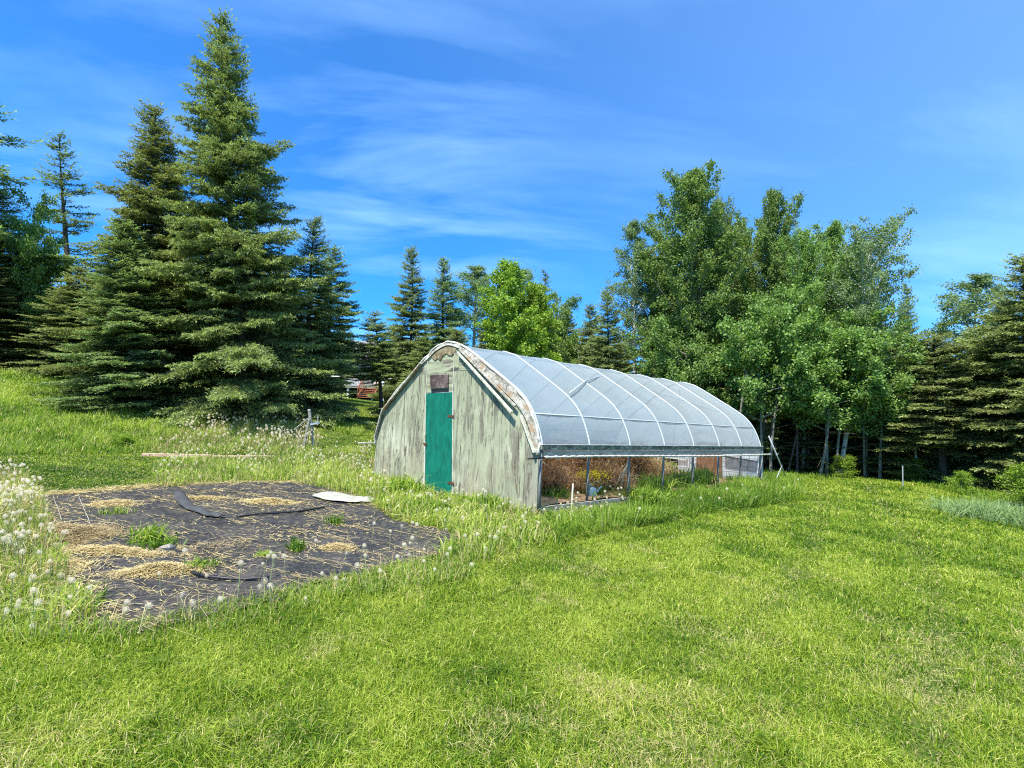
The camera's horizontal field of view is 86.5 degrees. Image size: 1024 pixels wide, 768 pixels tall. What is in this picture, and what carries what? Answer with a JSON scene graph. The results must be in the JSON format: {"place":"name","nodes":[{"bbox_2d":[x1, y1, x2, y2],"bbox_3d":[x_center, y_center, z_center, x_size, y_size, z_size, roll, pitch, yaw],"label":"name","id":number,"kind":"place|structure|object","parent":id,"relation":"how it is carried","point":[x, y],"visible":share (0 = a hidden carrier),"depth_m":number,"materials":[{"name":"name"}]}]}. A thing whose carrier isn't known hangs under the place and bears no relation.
{"place":"outdoors","nodes":[
{"label":"outdoors","id":0,"kind":"place"},
{"bbox_2d":[0,365,1023,767],"bbox_3d":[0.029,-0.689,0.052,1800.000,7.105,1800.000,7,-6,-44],"label":"ground","id":1,"kind":"structure","parent":0,"point":[932,704],"depth_m":3.38,"materials":[{"name":"green plant"}]},
{"bbox_2d":[0,267,55,367],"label":"spruce tree","id":2,"kind":"object","parent":1,"relation":"on","point":[12,323],"visible":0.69,"depth_m":21.27,"materials":[{"name":"green plant"}]},
{"bbox_2d":[0,186,67,365],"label":"spruce tree","id":3,"kind":"object","parent":1,"relation":"on","point":[3,204],"visible":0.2,"depth_m":22.51,"materials":[{"name":"green plant"}]},
{"bbox_2d":[0,186,80,364],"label":"broadleaf tree","id":4,"kind":"object","parent":1,"relation":"on","point":[39,277],"visible":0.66,"depth_m":22.27,"materials":[{"name":"green plant"}]},
{"bbox_2d":[0,105,98,329],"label":"spruce tree","id":5,"kind":"object","parent":1,"relation":"on","point":[6,178],"visible":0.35,"depth_m":22.13,"materials":[{"name":"green plant"}]},
{"bbox_2d":[0,579,114,624],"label":"weed plant","id":6,"kind":"object","parent":1,"relation":"on","point":[103,597],"visible":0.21,"depth_m":3.93,"materials":[{"name":"green plant"}]},
{"bbox_2d":[5,263,120,378],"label":"spruce tree","id":7,"kind":"object","parent":1,"relation":"on","point":[69,303],"visible":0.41,"depth_m":20.96,"materials":[{"name":"green plant"}]},
{"bbox_2d":[33,129,103,322],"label":"spruce tree","id":8,"kind":"object","parent":1,"relation":"on","point":[63,220],"visible":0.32,"depth_m":25.70,"materials":[{"name":"green plant"}]},
{"bbox_2d":[25,214,206,414],"bbox_3d":[-13.033,-2.259,18.801,5.304,6.970,5.917,2,-4,0],"label":"spruce tree","id":9,"kind":"object","parent":1,"relation":"on","point":[129,319],"visible":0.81,"depth_m":17.90,"materials":[{"name":"green plant"}]},
{"bbox_2d":[4,98,261,402],"bbox_3d":[-13.114,-4.685,20.975,7.382,12.291,8.322,-2,0,1],"label":"spruce tree","id":10,"kind":"object","parent":1,"relation":"on","point":[143,210],"visible":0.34,"depth_m":19.77,"materials":[{"name":"green plant"}]},
{"bbox_2d":[112,6,354,427],"bbox_3d":[-9.900,-5.570,18.975,8.054,15.750,7.144,-4,0,40],"label":"spruce tree","id":11,"kind":"object","parent":1,"relation":"on","point":[229,242],"visible":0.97,"depth_m":18.54,"materials":[{"name":"green plant"}]},
{"bbox_2d":[39,481,456,632],"bbox_3d":[-3.486,1.748,7.122,4.039,0.230,6.521,7,-6,-44],"label":"ground cloth","id":12,"kind":"object","parent":1,"relation":"on","point":[182,515],"visible":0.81,"depth_m":6.09,"materials":[{"name":"black fabric"}]},
{"bbox_2d":[5,552,127,578],"bbox_3d":[-4.026,1.596,4.803,0.880,0.080,0.800,2,-4,7],"label":"straw pile","id":13,"kind":"object","parent":12,"relation":"on","point":[78,564],"visible":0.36,"depth_m":4.86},
{"bbox_2d":[20,520,136,546],"bbox_3d":[-4.738,1.573,5.781,1.650,0.156,1.658,7,-6,-44],"label":"straw pile","id":14,"kind":"object","parent":12,"relation":"on","point":[80,530],"visible":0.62,"depth_m":5.80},
{"bbox_2d":[56,497,151,507],"bbox_3d":[-5.607,1.657,7.632,0.987,0.089,1.047,2,-4,3],"label":"straw pile","id":15,"kind":"object","parent":12,"relation":"on","point":[116,502],"visible":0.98,"depth_m":7.54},
{"bbox_2d":[56,544,191,559],"bbox_3d":[-3.869,1.619,5.300,1.565,0.096,0.420,2,-4,8],"label":"straw pile","id":16,"kind":"object","parent":12,"relation":"on","point":[119,549],"visible":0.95,"depth_m":5.27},
{"bbox_2d":[93,519,188,546],"bbox_3d":[-3.867,1.540,5.675,1.170,0.279,0.960,7,-6,-44],"label":"weed plant","id":17,"kind":"object","parent":12,"relation":"on","point":[147,533],"visible":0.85,"depth_m":5.71,"materials":[{"name":"green plant"}]},
{"bbox_2d":[85,560,228,580],"bbox_3d":[-3.097,1.610,4.773,1.131,0.116,0.560,3,-4,-14],"label":"straw pile","id":18,"kind":"object","parent":12,"relation":"on","point":[163,567],"visible":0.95,"depth_m":4.70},
{"bbox_2d":[128,534,187,549],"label":"weed plant","id":19,"kind":"object","parent":12,"relation":"on","point":[153,544],"visible":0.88,"depth_m":5.56,"materials":[{"name":"green plant"}]},
{"bbox_2d":[173,490,224,516],"bbox_3d":[-4.563,1.683,7.751,0.273,0.087,2.405,6,-6,-42],"label":"folded strip","id":20,"kind":"object","parent":12,"relation":"on","point":[182,498],"visible":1,"depth_m":7.59,"materials":[{"name":"grey fabric"}]},
{"bbox_2d":[176,555,233,571],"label":"weed plant","id":21,"kind":"object","parent":12,"relation":"on","point":[205,562],"visible":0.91,"depth_m":4.97,"materials":[{"name":"green plant"}]},
{"bbox_2d":[172,534,280,559],"bbox_3d":[-3.169,1.682,5.626,1.406,0.077,1.073,3,-4,-4],"label":"straw pile","id":22,"kind":"object","parent":12,"relation":"on","point":[222,545],"visible":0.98,"depth_m":5.70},
{"bbox_2d":[15,479,442,630],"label":"straw litter","id":23,"kind":"object","parent":12,"relation":"on","point":[101,489],"visible":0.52,"depth_m":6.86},
{"bbox_2d":[190,570,268,579],"bbox_3d":[-2.456,1.659,4.687,0.711,0.040,0.110,2,-4,4],"label":"black pipe","id":24,"kind":"object","parent":12,"relation":"on","point":[223,577],"visible":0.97,"depth_m":4.66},
{"bbox_2d":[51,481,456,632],"bbox_3d":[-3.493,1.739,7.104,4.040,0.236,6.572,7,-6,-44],"label":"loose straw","id":25,"kind":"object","parent":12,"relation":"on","point":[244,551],"visible":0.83,"depth_m":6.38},
{"bbox_2d":[228,497,309,505],"bbox_3d":[-3.650,1.744,8.157,1.350,0.097,0.632,3,-4,-2],"label":"straw pile","id":26,"kind":"object","parent":12,"relation":"on","point":[273,500],"visible":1,"depth_m":8.09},
{"bbox_2d":[236,506,324,517],"bbox_3d":[-3.087,1.739,7.380,1.190,0.061,0.132,7,-6,-44],"label":"black pipe","id":27,"kind":"object","parent":12,"relation":"on","point":[277,512],"visible":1,"depth_m":7.30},
{"bbox_2d":[274,535,309,553],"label":"weed plant","id":28,"kind":"object","parent":12,"relation":"on","point":[294,546],"visible":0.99,"depth_m":5.67,"materials":[{"name":"green plant"}]},
{"bbox_2d":[315,542,360,552],"bbox_3d":[-1.888,1.740,5.838,0.629,0.082,0.397,1,-5,24],"label":"straw pile","id":29,"kind":"object","parent":12,"relation":"on","point":[340,545],"visible":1,"depth_m":5.80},
{"bbox_2d":[312,491,373,501],"bbox_3d":[-2.655,1.782,8.615,1.136,0.069,0.592,0,-5,32],"label":"plastic sheet","id":30,"kind":"object","parent":12,"relation":"on","point":[333,496],"visible":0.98,"depth_m":8.52,"materials":[{"name":"white plastic"}]},
{"bbox_2d":[294,409,319,445],"bbox_3d":[-5.732,1.298,15.097,0.906,1.212,0.310,2,-4,12],"label":"post frame","id":31,"kind":"object","parent":1,"relation":"on","point":[310,422],"visible":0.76,"depth_m":14.99,"materials":[{"name":"grey wood"}]},
{"bbox_2d":[0,376,622,649],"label":"dry stalks","id":32,"kind":"object","parent":1,"relation":"on","point":[45,524],"visible":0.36,"depth_m":5.54,"materials":[{"name":"plant"}]},
{"bbox_2d":[267,213,375,424],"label":"spruce tree","id":33,"kind":"object","parent":1,"relation":"on","point":[307,381],"visible":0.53,"depth_m":21.96,"materials":[{"name":"green plant"}]},
{"bbox_2d":[297,244,369,408],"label":"spruce tree","id":34,"kind":"object","parent":1,"relation":"on","point":[338,295],"visible":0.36,"depth_m":24.49,"materials":[{"name":"green plant"}]},
{"bbox_2d":[331,341,413,400],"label":"house","id":35,"kind":"structure","parent":1,"relation":"on","point":[358,388],"depth_m":49.42,"materials":[{"name":"red"}]},
{"bbox_2d":[341,309,407,414],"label":"spruce tree","id":36,"kind":"object","parent":1,"relation":"on","point":[378,369],"visible":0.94,"depth_m":25.16,"materials":[{"name":"green plant"}]},
{"bbox_2d":[366,245,438,415],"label":"spruce tree","id":37,"kind":"object","parent":1,"relation":"on","point":[410,302],"visible":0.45,"depth_m":28.71,"materials":[{"name":"green plant"}]},
{"bbox_2d":[372,333,438,415],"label":"forest tree","id":38,"kind":"object","parent":1,"relation":"on","point":[423,341],"visible":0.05,"depth_m":23.65,"materials":[{"name":"green plant"}]},
{"bbox_2d":[374,471,440,494],"bbox_3d":[-1.810,1.719,9.237,1.540,0.458,1.352,2,-4,10],"label":"weed plant","id":39,"kind":"object","parent":1,"relation":"on","point":[397,486],"visible":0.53,"depth_m":9.27,"materials":[{"name":"green plant"}]},
{"bbox_2d":[398,495,473,513],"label":"weed plant","id":40,"kind":"object","parent":1,"relation":"on","point":[433,503],"visible":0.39,"depth_m":7.95,"materials":[{"name":"green plant"}]},
{"bbox_2d":[408,255,468,356],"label":"spruce tree","id":41,"kind":"object","parent":1,"relation":"on","point":[442,300],"visible":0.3,"depth_m":30.72,"materials":[{"name":"green plant"}]},
{"bbox_2d":[435,264,497,346],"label":"birch tree","id":42,"kind":"object","parent":1,"relation":"on","point":[474,277],"visible":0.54,"depth_m":33.11,"materials":[{"name":"green plant"}]},
{"bbox_2d":[449,488,512,511],"bbox_3d":[-0.491,1.804,8.502,1.302,0.371,1.284,7,-6,-44],"label":"weed plant","id":43,"kind":"object","parent":1,"relation":"on","point":[497,501],"visible":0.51,"depth_m":8.35,"materials":[{"name":"green plant"}]},
{"bbox_2d":[0,367,1023,652],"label":"tall grass and weeds","id":44,"kind":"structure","parent":1,"relation":"on","point":[752,489],"depth_m":9.60,"materials":[{"name":"green plant"}]},
{"bbox_2d":[0,410,798,500],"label":"distant dandelions","id":45,"kind":"object","parent":44,"relation":"on","point":[40,477],"visible":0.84,"depth_m":12.27,"materials":[{"name":"white plant"}]},
{"bbox_2d":[471,257,561,361],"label":"broadleaf tree","id":46,"kind":"object","parent":1,"relation":"on","point":[503,308],"visible":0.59,"depth_m":23.38,"materials":[{"name":"green plant"}]},
{"bbox_2d":[491,268,557,337],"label":"birch tree","id":47,"kind":"object","parent":1,"relation":"on","point":[529,273],"visible":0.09,"depth_m":30.11,"materials":[{"name":"green plant"}]},
{"bbox_2d":[501,281,574,363],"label":"broadleaf tree","id":48,"kind":"object","parent":1,"relation":"on","point":[537,296],"visible":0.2,"depth_m":24.51,"materials":[{"name":"green plant"}]},
{"bbox_2d":[540,290,581,357],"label":"broadleaf tree","id":49,"kind":"object","parent":1,"relation":"on","point":[573,302],"visible":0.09,"depth_m":27.73,"materials":[{"name":"green plant"}]},
{"bbox_2d":[358,341,771,514],"bbox_3d":[1.847,1.028,12.722,9.447,2.948,4.654,7,-6,-44],"label":"greenhouse","id":50,"kind":"object","parent":1,"relation":"on","point":[459,416],"visible":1,"depth_m":9.91,"materials":[{"name":"grey"}]},
{"bbox_2d":[423,392,453,493],"bbox_3d":[-1.328,1.098,9.846,0.919,1.903,0.072,-2,-6,43],"label":"door","id":51,"kind":"structure","parent":50,"relation":"in","point":[438,452],"depth_m":9.85,"materials":[{"name":"teal paint"}]},
{"bbox_2d":[541,466,737,505],"bbox_3d":[1.845,2.090,12.687,8.220,0.373,4.270,7,-6,-44],"label":"mulch bed","id":52,"kind":"object","parent":50,"relation":"in","point":[545,499],"visible":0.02,"depth_m":9.47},
{"bbox_2d":[541,460,590,494],"bbox_3d":[0.652,1.684,9.532,1.265,0.882,1.475,7,-6,-44],"label":"dead bush","id":53,"kind":"object","parent":52,"relation":"on","point":[548,480],"visible":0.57,"depth_m":9.36,"materials":[{"name":"brown plant"}]},
{"bbox_2d":[541,484,600,501],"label":"green plant","id":54,"kind":"object","parent":52,"relation":"on","point":[553,493],"visible":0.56,"depth_m":9.15,"materials":[{"name":"green plant"}]},
{"bbox_2d":[564,469,607,493],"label":"dead bush","id":55,"kind":"object","parent":52,"relation":"on","point":[575,481],"visible":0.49,"depth_m":9.87,"materials":[{"name":"brown plant"}]},
{"bbox_2d":[569,467,616,498],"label":"yellow flower plant","id":56,"kind":"object","parent":52,"relation":"on","point":[602,489],"visible":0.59,"depth_m":9.95,"materials":[{"name":"green plant"}]},
{"bbox_2d":[559,457,631,472],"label":"dead bush","id":57,"kind":"object","parent":52,"relation":"on","point":[584,461],"visible":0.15,"depth_m":11.37,"materials":[{"name":"brown plant"}]},
{"bbox_2d":[568,457,634,489],"bbox_3d":[1.603,1.782,10.678,1.289,0.903,1.600,7,-6,-44],"label":"dead bush","id":58,"kind":"object","parent":52,"relation":"on","point":[608,467],"visible":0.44,"depth_m":10.46,"materials":[{"name":"brown plant"}]},
{"bbox_2d":[606,466,647,490],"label":"dead bush","id":59,"kind":"object","parent":52,"relation":"on","point":[624,482],"visible":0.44,"depth_m":10.59,"materials":[{"name":"brown plant"}]},
{"bbox_2d":[610,457,672,482],"bbox_3d":[2.586,1.725,12.088,1.697,1.270,2.050,7,-6,-44],"label":"dead bush","id":60,"kind":"object","parent":52,"relation":"on","point":[644,467],"visible":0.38,"depth_m":11.86,"materials":[{"name":"brown plant"}]},
{"bbox_2d":[631,472,687,490],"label":"green plant","id":61,"kind":"object","parent":52,"relation":"on","point":[656,484],"visible":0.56,"depth_m":10.88,"materials":[{"name":"green plant"}]},
{"bbox_2d":[641,457,690,480],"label":"dead bush","id":62,"kind":"object","parent":52,"relation":"on","point":[659,468],"visible":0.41,"depth_m":12.24,"materials":[{"name":"brown plant"}]},
{"bbox_2d":[642,465,741,488],"bbox_3d":[3.648,2.010,11.894,3.697,0.516,2.786,7,-6,-44],"label":"green plant","id":63,"kind":"object","parent":52,"relation":"on","point":[681,475],"visible":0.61,"depth_m":11.80,"materials":[{"name":"green plant"}]},
{"bbox_2d":[696,454,721,477],"bbox_3d":[5.426,2.117,14.980,0.030,1.020,0.720,7,-6,-44],"label":"end door","id":64,"kind":"structure","parent":50,"relation":"in","point":[708,463],"depth_m":14.93,"materials":[{"name":"brown wood"}]},
{"bbox_2d":[548,340,615,363],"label":"forest tree","id":65,"kind":"object","parent":1,"relation":"on","point":[573,344],"visible":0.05,"depth_m":25.43,"materials":[{"name":"green plant"}]},
{"bbox_2d":[556,307,612,362],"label":"broadleaf tree","id":66,"kind":"object","parent":1,"relation":"on","point":[573,335],"visible":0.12,"depth_m":26.90,"materials":[{"name":"green plant"}]},
{"bbox_2d":[573,304,606,365],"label":"spruce tree","id":67,"kind":"object","parent":1,"relation":"on","point":[590,333],"visible":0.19,"depth_m":23.82,"materials":[{"name":"green plant"}]},
{"bbox_2d":[582,287,631,372],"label":"spruce tree","id":68,"kind":"object","parent":1,"relation":"on","point":[607,347],"visible":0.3,"depth_m":21.33,"materials":[{"name":"green plant"}]},
{"bbox_2d":[597,218,665,372],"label":"birch tree","id":69,"kind":"object","parent":1,"relation":"on","point":[639,243],"visible":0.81,"depth_m":20.83,"materials":[{"name":"green plant"}]},
{"bbox_2d":[588,478,684,507],"bbox_3d":[2.156,1.958,9.869,2.564,0.493,2.600,-1,-5,35],"label":"weed plant","id":70,"kind":"object","parent":1,"relation":"on","point":[652,498],"visible":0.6,"depth_m":9.76,"materials":[{"name":"green plant"}]},
{"bbox_2d":[617,255,683,376],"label":"birch tree","id":71,"kind":"object","parent":1,"relation":"on","point":[629,341],"visible":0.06,"depth_m":22.09,"materials":[{"name":"green plant"}]},
{"bbox_2d":[624,323,678,460],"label":"spruce tree","id":72,"kind":"object","parent":1,"relation":"on","point":[638,370],"visible":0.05,"depth_m":19.92,"materials":[{"name":"green plant"}]},
{"bbox_2d":[621,314,741,401],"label":"broadleaf tree","id":73,"kind":"object","parent":1,"relation":"on","point":[699,365],"visible":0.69,"depth_m":18.47,"materials":[{"name":"green plant"}]},
{"bbox_2d":[633,158,767,390],"bbox_3d":[6.618,-2.471,19.745,4.681,11.015,4.222,2,-4,2],"label":"aspen tree","id":74,"kind":"object","parent":1,"relation":"on","point":[697,225],"visible":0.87,"depth_m":19.32,"materials":[{"name":"green plant"}]},
{"bbox_2d":[688,193,753,397],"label":"aspen tree","id":75,"kind":"object","parent":1,"relation":"on","point":[726,219],"visible":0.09,"depth_m":21.03,"materials":[{"name":"green plant"}]},
{"bbox_2d":[722,222,757,393],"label":"aspen tree","id":76,"kind":"object","parent":1,"relation":"on","point":[747,270],"visible":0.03,"depth_m":22.14,"materials":[{"name":"green plant"}]},
{"bbox_2d":[719,368,786,461],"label":"spruce tree","id":77,"kind":"object","parent":1,"relation":"on","point":[766,442],"visible":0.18,"depth_m":18.71,"materials":[{"name":"green plant"}]},
{"bbox_2d":[701,276,837,472],"bbox_3d":[8.364,-0.199,17.995,4.132,6.635,3.882,1,-4,16],"label":"broadleaf tree","id":78,"kind":"object","parent":1,"relation":"on","point":[755,352],"visible":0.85,"depth_m":17.48,"materials":[{"name":"green plant"}]},
{"bbox_2d":[732,186,817,465],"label":"aspen tree","id":79,"kind":"object","parent":1,"relation":"on","point":[773,218],"visible":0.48,"depth_m":20.13,"materials":[{"name":"green plant"}]},
{"bbox_2d":[759,408,857,473],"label":"spruce tree","id":80,"kind":"object","parent":1,"relation":"on","point":[788,437],"visible":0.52,"depth_m":19.40,"materials":[{"name":"green plant"}]},
{"bbox_2d":[759,224,860,470],"bbox_3d":[10.484,-1.202,19.412,2.709,9.005,2.789,1,-1,-17],"label":"aspen tree","id":81,"kind":"object","parent":1,"relation":"on","point":[802,256],"visible":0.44,"depth_m":19.03,"materials":[{"name":"green plant"}]},
{"bbox_2d":[810,384,848,475],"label":"bare tree","id":82,"kind":"object","parent":1,"relation":"on","point":[825,449],"visible":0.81,"depth_m":17.55,"materials":[{"name":"grey plant"}]},
{"bbox_2d":[780,219,890,463],"bbox_3d":[12.102,-1.366,20.296,3.085,9.643,3.378,4,-5,-24],"label":"aspen tree","id":83,"kind":"object","parent":1,"relation":"on","point":[834,232],"visible":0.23,"depth_m":20.05,"materials":[{"name":"green plant"}]},
{"bbox_2d":[767,302,910,474],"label":"broadleaf tree","id":84,"kind":"object","parent":1,"relation":"on","point":[813,412],"visible":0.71,"depth_m":17.35,"materials":[{"name":"green plant"}]},
{"bbox_2d":[826,454,860,477],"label":"shrub","id":85,"kind":"object","parent":1,"relation":"on","point":[842,465],"visible":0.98,"depth_m":17.36,"materials":[{"name":"green plant"}]},
{"bbox_2d":[801,402,922,475],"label":"spruce tree","id":86,"kind":"object","parent":1,"relation":"on","point":[872,462],"visible":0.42,"depth_m":18.53,"materials":[{"name":"green plant"}]},
{"bbox_2d":[811,204,922,472],"bbox_3d":[12.059,-1.215,18.143,2.979,9.042,3.106,4,-5,-17],"label":"birch tree","id":87,"kind":"object","parent":1,"relation":"on","point":[866,275],"visible":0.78,"depth_m":17.91,"materials":[{"name":"green plant"}]},
{"bbox_2d":[817,326,929,476],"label":"broadleaf tree","id":88,"kind":"object","parent":1,"relation":"on","point":[897,380],"visible":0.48,"depth_m":17.23,"materials":[{"name":"green plant"}]},
{"bbox_2d":[853,411,901,478],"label":"bare tree","id":89,"kind":"object","parent":1,"relation":"on","point":[880,467],"visible":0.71,"depth_m":17.61,"materials":[{"name":"grey plant"}]},
{"bbox_2d":[846,341,938,478],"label":"spruce tree","id":90,"kind":"object","parent":1,"relation":"on","point":[905,454],"visible":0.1,"depth_m":19.75,"materials":[{"name":"green plant"}]},
{"bbox_2d":[888,316,918,450],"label":"forest tree","id":91,"kind":"object","parent":1,"relation":"on","point":[902,325],"visible":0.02,"depth_m":23.81,"materials":[{"name":"green plant"}]},
{"bbox_2d":[889,456,931,479],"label":"shrub","id":92,"kind":"object","parent":1,"relation":"on","point":[910,471],"visible":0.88,"depth_m":17.51,"materials":[{"name":"green plant"}]},
{"bbox_2d":[897,281,928,375],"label":"tree","id":93,"kind":"object","parent":1,"relation":"on","point":[907,293],"visible":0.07,"depth_m":26.81,"materials":[{"name":"green plant"}]},
{"bbox_2d":[893,310,962,469],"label":"broadleaf tree","id":94,"kind":"object","parent":1,"relation":"on","point":[941,325],"visible":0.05,"depth_m":23.57,"materials":[{"name":"green plant"}]},
{"bbox_2d":[868,328,1023,482],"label":"spruce tree","id":95,"kind":"object","parent":1,"relation":"on","point":[936,391],"visible":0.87,"depth_m":16.53,"materials":[{"name":"green plant"}]},
{"bbox_2d":[884,492,1023,526],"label":"silver grass clump","id":96,"kind":"object","parent":1,"relation":"on","point":[1004,512],"visible":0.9,"depth_m":10.07,"materials":[{"name":"plant"}]},
{"bbox_2d":[944,470,980,492],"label":"shrub","id":97,"kind":"object","parent":1,"relation":"on","point":[959,478],"visible":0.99,"depth_m":14.67,"materials":[{"name":"green plant"}]},
{"bbox_2d":[913,323,1023,484],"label":"spruce tree","id":98,"kind":"object","parent":1,"relation":"on","point":[952,460],"visible":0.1,"depth_m":17.63,"materials":[{"name":"green plant"}]},
{"bbox_2d":[916,252,1023,492],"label":"spruce tree","id":99,"kind":"object","parent":1,"relation":"on","point":[1003,333],"visible":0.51,"depth_m":16.40,"materials":[{"name":"green plant"}]},
{"bbox_2d":[921,271,1021,353],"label":"broadleaf tree","id":100,"kind":"object","parent":1,"relation":"on","point":[978,286],"visible":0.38,"depth_m":27.10,"materials":[{"name":"green plant"}]},
{"bbox_2d":[929,296,1023,477],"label":"spruce tree","id":101,"kind":"object","parent":1,"relation":"on","point":[998,343],"visible":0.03,"depth_m":18.94,"materials":[{"name":"green plant"}]},
{"bbox_2d":[983,356,1023,496],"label":"spruce tree","id":102,"kind":"object","parent":1,"relation":"on","point":[1018,459],"visible":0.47,"depth_m":15.26,"materials":[{"name":"green plant"}]},
{"bbox_2d":[983,462,1023,507],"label":"shrub","id":103,"kind":"object","parent":1,"relation":"on","point":[1016,472],"visible":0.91,"depth_m":12.75,"materials":[{"name":"green plant"}]},
{"bbox_2d":[0,0,1023,376],"label":"sky","id":104,"kind":"structure","parent":0,"point":[473,132],"materials":[{"name":"blue"}]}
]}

